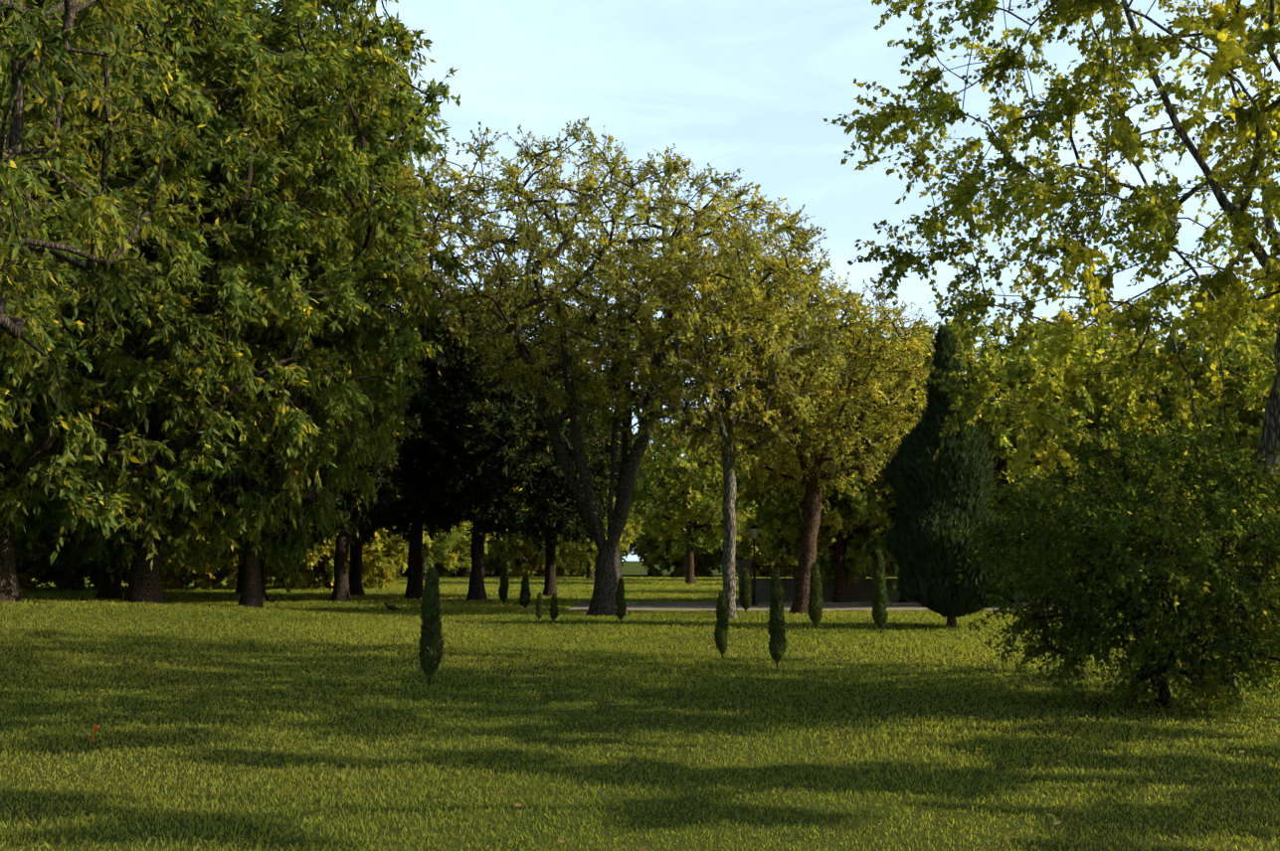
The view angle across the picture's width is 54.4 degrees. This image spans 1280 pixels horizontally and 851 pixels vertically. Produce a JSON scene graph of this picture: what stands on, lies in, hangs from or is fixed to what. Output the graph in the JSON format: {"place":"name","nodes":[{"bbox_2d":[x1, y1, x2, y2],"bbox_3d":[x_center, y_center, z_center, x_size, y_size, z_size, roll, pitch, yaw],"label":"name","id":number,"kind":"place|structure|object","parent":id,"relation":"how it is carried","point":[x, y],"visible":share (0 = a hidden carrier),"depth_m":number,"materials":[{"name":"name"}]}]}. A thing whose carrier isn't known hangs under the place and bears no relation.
{"place":"outdoors","nodes":[
{"label":"outdoors","id":0,"kind":"place"},
{"bbox_2d":[0,560,1279,850],"bbox_3d":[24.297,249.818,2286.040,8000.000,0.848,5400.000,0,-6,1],"label":"ground","id":1,"kind":"structure","parent":0,"point":[635,569],"depth_m":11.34,"materials":[{"name":"green plant"}]},
{"bbox_2d":[14,521,68,565],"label":"tree","id":2,"kind":"object","parent":1,"relation":"on","point":[21,551],"visible":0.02,"depth_m":46.82,"materials":[{"name":"green plant"}]},
{"bbox_2d":[14,541,99,590],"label":"shrub","id":3,"kind":"object","parent":1,"relation":"on","point":[26,583],"visible":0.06,"depth_m":75.12,"materials":[{"name":"green plant"}]},
{"bbox_2d":[0,0,181,532],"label":"tree","id":4,"kind":"object","parent":1,"relation":"on","point":[51,320],"visible":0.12,"depth_m":30.50,"materials":[{"name":"green plant"}]},
{"bbox_2d":[92,724,99,742],"bbox_3d":[-5.324,3.038,12.177,0.056,0.230,0.014,0,-6,1],"label":"flag","id":5,"kind":"object","parent":1,"relation":"on","point":[95,727],"visible":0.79,"depth_m":12.18,"materials":[{"name":"orange"}]},
{"bbox_2d":[31,540,164,592],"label":"tree","id":6,"kind":"object","parent":1,"relation":"on","point":[73,572],"depth_m":69.48,"materials":[{"name":"green plant"}]},
{"bbox_2d":[29,545,172,589],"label":"shrub","id":7,"kind":"object","parent":1,"relation":"on","point":[94,579],"visible":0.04,"depth_m":77.83,"materials":[{"name":"green plant"}]},
{"bbox_2d":[0,0,229,467],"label":"tree","id":8,"kind":"object","parent":1,"relation":"on","point":[99,212],"visible":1,"depth_m":16.68,"materials":[{"name":"green plant"}]},
{"bbox_2d":[50,519,186,599],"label":"big tree","id":9,"kind":"object","parent":1,"relation":"on","point":[108,588],"depth_m":57.28,"materials":[{"name":"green plant"}]},
{"bbox_2d":[14,50,239,556],"bbox_3d":[-20.790,-4.978,40.614,17.238,21.651,16.695,3,-7,-28],"label":"tree","id":10,"kind":"object","parent":1,"relation":"on","point":[42,536],"depth_m":39.45,"materials":[{"name":"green plant"}]},
{"bbox_2d":[19,250,333,581],"bbox_3d":[-19.592,-3.250,47.438,15.860,20.569,16.376,-5,-8,41],"label":"tree","id":11,"kind":"object","parent":1,"relation":"on","point":[65,549],"depth_m":46.16,"materials":[{"name":"green plant"}]},
{"bbox_2d":[0,0,360,602],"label":"tree","id":12,"kind":"object","parent":1,"relation":"on","point":[71,510],"visible":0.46,"depth_m":32.41,"materials":[{"name":"green plant"}]},
{"bbox_2d":[121,543,317,590],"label":"shrub","id":13,"kind":"object","parent":1,"relation":"on","point":[211,580],"visible":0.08,"depth_m":76.67,"materials":[{"name":"green plant"}]},
{"bbox_2d":[0,0,482,603],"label":"tree","id":14,"kind":"object","parent":1,"relation":"on","point":[145,571],"visible":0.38,"depth_m":34.20,"materials":[{"name":"green plant"}]},
{"bbox_2d":[181,529,332,594],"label":"tree","id":15,"kind":"object","parent":1,"relation":"on","point":[239,573],"depth_m":67.21,"materials":[{"name":"green plant"}]},
{"bbox_2d":[79,0,442,608],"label":"tree","id":16,"kind":"object","parent":1,"relation":"on","point":[257,504],"visible":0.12,"depth_m":37.99,"materials":[{"name":"green plant"}]},
{"bbox_2d":[193,81,440,601],"bbox_3d":[-17.044,-4.713,57.182,15.790,25.622,16.071,2,-6,-16],"label":"tree","id":17,"kind":"object","parent":1,"relation":"on","point":[264,538],"depth_m":55.29,"materials":[{"name":"green plant"}]},
{"bbox_2d":[265,515,427,590],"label":"shrub","id":18,"kind":"object","parent":1,"relation":"on","point":[384,557],"visible":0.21,"depth_m":78.22,"materials":[{"name":"green plant"}]},
{"bbox_2d":[266,312,439,602],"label":"conifer tree","id":19,"kind":"object","parent":1,"relation":"on","point":[355,504],"visible":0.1,"depth_m":53.59,"materials":[{"name":"green plant"}]},
{"bbox_2d":[319,304,446,596],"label":"conifer tree","id":20,"kind":"object","parent":1,"relation":"on","point":[355,581],"visible":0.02,"depth_m":63.36,"materials":[{"name":"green plant"}]},
{"bbox_2d":[383,602,401,614],"bbox_3d":[-8.043,5.947,40.459,0.602,0.371,0.170,2,-7,-19],"label":"crow","id":21,"kind":"object","parent":1,"relation":"on","point":[392,608],"visible":0.98,"depth_m":40.40,"materials":[{"name":"black"}]},
{"bbox_2d":[364,523,465,576],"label":"shrub","id":22,"kind":"object","parent":1,"relation":"on","point":[439,567],"depth_m":140.02,"materials":[{"name":"green plant"}]},
{"bbox_2d":[417,566,444,687],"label":"young cypress","id":23,"kind":"object","parent":1,"relation":"on","point":[432,637],"visible":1,"depth_m":18.22,"materials":[{"name":"green plant"}]},
{"bbox_2d":[334,273,536,599],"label":"conifer tree","id":24,"kind":"object","parent":1,"relation":"on","point":[418,518],"visible":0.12,"depth_m":58.25,"materials":[{"name":"green plant"}]},
{"bbox_2d":[393,486,497,580],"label":"tree","id":25,"kind":"object","parent":1,"relation":"on","point":[448,541],"visible":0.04,"depth_m":109.17,"materials":[{"name":"green plant"}]},
{"bbox_2d":[406,518,496,576],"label":"shrub","id":26,"kind":"object","parent":1,"relation":"on","point":[461,572],"depth_m":143.78,"materials":[{"name":"green plant"}]},
{"bbox_2d":[497,567,509,604],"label":"young cypress","id":27,"kind":"object","parent":1,"relation":"on","point":[503,587],"visible":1,"depth_m":51.32,"materials":[{"name":"green plant"}]},
{"bbox_2d":[393,278,617,601],"bbox_3d":[-6.669,0.311,58.142,10.592,15.901,10.542,-4,-7,33],"label":"conifer tree","id":28,"kind":"object","parent":1,"relation":"on","point":[505,451],"visible":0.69,"depth_m":55.78,"materials":[{"name":"green plant"}]},
{"bbox_2d":[493,557,527,575],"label":"bush","id":29,"kind":"object","parent":1,"relation":"on","point":[495,572],"depth_m":151.06,"materials":[{"name":"green plant"}]},
{"bbox_2d":[519,573,531,608],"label":"young cypress","id":30,"kind":"object","parent":1,"relation":"on","point":[525,596],"visible":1,"depth_m":46.32,"materials":[{"name":"green plant"}]},
{"bbox_2d":[469,491,583,576],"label":"shrub","id":31,"kind":"object","parent":1,"relation":"on","point":[514,554],"visible":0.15,"depth_m":138.20,"materials":[{"name":"green plant"}]},
{"bbox_2d":[535,592,544,620],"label":"young cypress","id":32,"kind":"object","parent":1,"relation":"on","point":[539,610],"visible":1,"depth_m":36.88,"materials":[{"name":"green plant"}]},
{"bbox_2d":[465,336,641,597],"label":"conifer tree","id":33,"kind":"object","parent":1,"relation":"on","point":[599,467],"visible":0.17,"depth_m":60.48,"materials":[{"name":"green plant"}]},
{"bbox_2d":[548,593,558,621],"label":"young cypress","id":34,"kind":"object","parent":1,"relation":"on","point":[554,613],"visible":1,"depth_m":35.89,"materials":[{"name":"green plant"}]},
{"bbox_2d":[535,518,631,576],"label":"shrub","id":35,"kind":"object","parent":1,"relation":"on","point":[575,568],"visible":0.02,"depth_m":139.89,"materials":[{"name":"green plant"}]},
{"bbox_2d":[525,445,650,578],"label":"tree","id":36,"kind":"object","parent":1,"relation":"on","point":[587,556],"visible":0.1,"depth_m":119.87,"materials":[{"name":"green plant"}]},
{"bbox_2d":[378,116,836,616],"bbox_3d":[-1.002,-1.555,40.964,15.592,15.688,15.217,3,-7,-22],"label":"tree","id":37,"kind":"object","parent":1,"relation":"on","point":[608,563],"visible":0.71,"depth_m":38.86,"materials":[{"name":"green plant"}]},
{"bbox_2d":[614,576,626,622],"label":"young cypress","id":38,"kind":"object","parent":1,"relation":"on","point":[620,599],"visible":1,"depth_m":35.38,"materials":[{"name":"green plant"}]},
{"bbox_2d":[0,605,1279,850],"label":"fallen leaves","id":39,"kind":"object","parent":1,"relation":"on","point":[873,737],"visible":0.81,"depth_m":11.62,"materials":[{"name":"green plant"}]},
{"bbox_2d":[627,453,694,575],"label":"tree","id":40,"kind":"object","parent":1,"relation":"on","point":[632,546],"visible":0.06,"depth_m":153.62,"materials":[{"name":"green plant"}]},
{"bbox_2d":[629,506,724,576],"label":"shrub","id":41,"kind":"object","parent":1,"relation":"on","point":[663,557],"visible":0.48,"depth_m":141.43,"materials":[{"name":"green plant"}]},
{"bbox_2d":[616,415,772,584],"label":"tree","id":42,"kind":"object","parent":1,"relation":"on","point":[696,485],"visible":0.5,"depth_m":93.57,"materials":[{"name":"green plant"}]},
{"bbox_2d":[572,214,861,618],"bbox_3d":[2.493,-0.064,39.627,8.687,12.643,10.526,-4,-7,33],"label":"tree","id":43,"kind":"object","parent":1,"relation":"on","point":[729,439],"visible":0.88,"depth_m":38.55,"materials":[{"name":"green plant"}]},
{"bbox_2d":[713,589,729,658],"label":"young cypress","id":44,"kind":"object","parent":1,"relation":"on","point":[721,625],"visible":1,"depth_m":24.01,"materials":[{"name":"green plant"}]},
{"bbox_2d":[738,568,751,612],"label":"young cypress","id":45,"kind":"object","parent":1,"relation":"on","point":[745,598],"visible":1,"depth_m":43.25,"materials":[{"name":"green plant"}]},
{"bbox_2d":[704,509,792,576],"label":"shrub","id":46,"kind":"object","parent":1,"relation":"on","point":[744,550],"visible":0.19,"depth_m":137.34,"materials":[{"name":"green plant"}]},
{"bbox_2d":[748,523,759,605],"bbox_3d":[4.666,5.650,50.716,0.325,3.442,0.325,6,-9,-44],"label":"lamp post","id":47,"kind":"object","parent":1,"relation":"on","point":[754,529],"visible":0.96,"depth_m":50.70,"materials":[{"name":"black metal"}]},
{"bbox_2d":[766,567,787,668],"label":"young cypress","id":48,"kind":"object","parent":1,"relation":"on","point":[777,628],"visible":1,"depth_m":21.63,"materials":[{"name":"green plant"}]},
{"bbox_2d":[735,442,858,578],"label":"tree","id":49,"kind":"object","parent":1,"relation":"on","point":[791,560],"visible":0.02,"depth_m":110.62,"materials":[{"name":"green plant"}]},
{"bbox_2d":[751,537,865,576],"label":"shrub","id":50,"kind":"object","parent":1,"relation":"on","point":[788,570],"visible":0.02,"depth_m":138.70,"materials":[{"name":"green plant"}]},
{"bbox_2d":[690,270,936,614],"bbox_3d":[6.136,0.670,43.482,8.983,12.074,8.952,1,-6,-11],"label":"tree","id":51,"kind":"object","parent":1,"relation":"on","point":[815,471],"visible":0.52,"depth_m":42.05,"materials":[{"name":"green plant"}]},
{"bbox_2d":[806,561,823,630],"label":"young cypress","id":52,"kind":"object","parent":1,"relation":"on","point":[815,608],"visible":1,"depth_m":32.64,"materials":[{"name":"green plant"}]},
{"bbox_2d":[717,314,967,602],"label":"tree","id":53,"kind":"object","parent":1,"relation":"on","point":[845,562],"visible":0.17,"depth_m":50.74,"materials":[{"name":"green plant"}]},
{"bbox_2d":[855,551,900,576],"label":"shrub","id":54,"kind":"object","parent":1,"relation":"on","point":[896,572],"visible":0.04,"depth_m":140.69,"materials":[{"name":"green plant"}]},
{"bbox_2d":[871,549,889,633],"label":"young cypress","id":55,"kind":"object","parent":1,"relation":"on","point":[879,601],"visible":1,"depth_m":31.34,"materials":[{"name":"green plant"}]},
{"bbox_2d":[761,331,1015,602],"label":"tree","id":56,"kind":"object","parent":1,"relation":"on","point":[857,539],"visible":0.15,"depth_m":51.40,"materials":[{"name":"green plant"}]},
{"bbox_2d":[880,324,1027,627],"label":"tall cypress","id":57,"kind":"object","parent":1,"relation":"on","point":[946,487],"visible":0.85,"depth_m":33.56,"materials":[{"name":"green plant"}]},
{"bbox_2d":[864,311,1131,605],"bbox_3d":[14.750,1.255,51.834,11.572,12.582,11.042,-5,-8,41],"label":"tree","id":58,"kind":"object","parent":1,"relation":"on","point":[996,363],"visible":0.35,"depth_m":48.96,"materials":[{"name":"green plant"}]},
{"bbox_2d":[736,559,1277,601],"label":"stone wall","id":59,"kind":"structure","parent":1,"relation":"on","point":[860,591],"depth_m":55.33,"materials":[{"name":"grey stone"}]},
{"bbox_2d":[751,562,1276,578],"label":"railing wall","id":60,"kind":"structure","parent":59,"relation":"attached to","point":[771,566],"depth_m":55.61,"materials":[{"name":"black metal"}]},
{"bbox_2d":[822,0,1279,687],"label":"leaning tree","id":61,"kind":"object","parent":1,"relation":"on","point":[1153,209],"visible":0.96,"depth_m":18.22,"materials":[{"name":"green plant"}]},
{"bbox_2d":[1027,294,1185,535],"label":"poplar tree","id":62,"kind":"object","parent":1,"relation":"on","point":[1069,318],"visible":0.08,"depth_m":67.78,"materials":[{"name":"green plant"}]},
{"bbox_2d":[949,401,1279,717],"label":"bush","id":63,"kind":"object","parent":1,"relation":"on","point":[1191,599],"visible":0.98,"depth_m":15.01,"materials":[{"name":"green plant"}]},
{"bbox_2d":[993,318,1245,596],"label":"tree","id":64,"kind":"object","parent":1,"relation":"on","point":[1147,349],"visible":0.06,"depth_m":50.26,"materials":[{"name":"green plant"}]},
{"bbox_2d":[1137,286,1279,598],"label":"tree","id":65,"kind":"object","parent":1,"relation":"on","point":[1247,324],"visible":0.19,"depth_m":50.01,"materials":[{"name":"green plant"}]},
{"bbox_2d":[1201,266,1279,366],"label":"poplar tree","id":66,"kind":"object","parent":1,"relation":"on","point":[1252,290],"depth_m":61.30,"materials":[{"name":"green plant"}]},
{"bbox_2d":[1216,330,1277,458],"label":"tree","id":67,"kind":"object","parent":1,"relation":"on","point":[1234,357],"visible":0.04,"depth_m":55.82,"materials":[{"name":"green plant"}]},
{"bbox_2d":[136,0,1279,560],"label":"sky","id":68,"kind":"structure","parent":0,"point":[750,86],"materials":[{"name":"blue"}]},
{"bbox_2d":[566,602,1279,611],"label":"path","id":69,"kind":"structure","parent":0,"point":[668,608],"depth_m":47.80,"materials":[{"name":"stone"}]}
]}

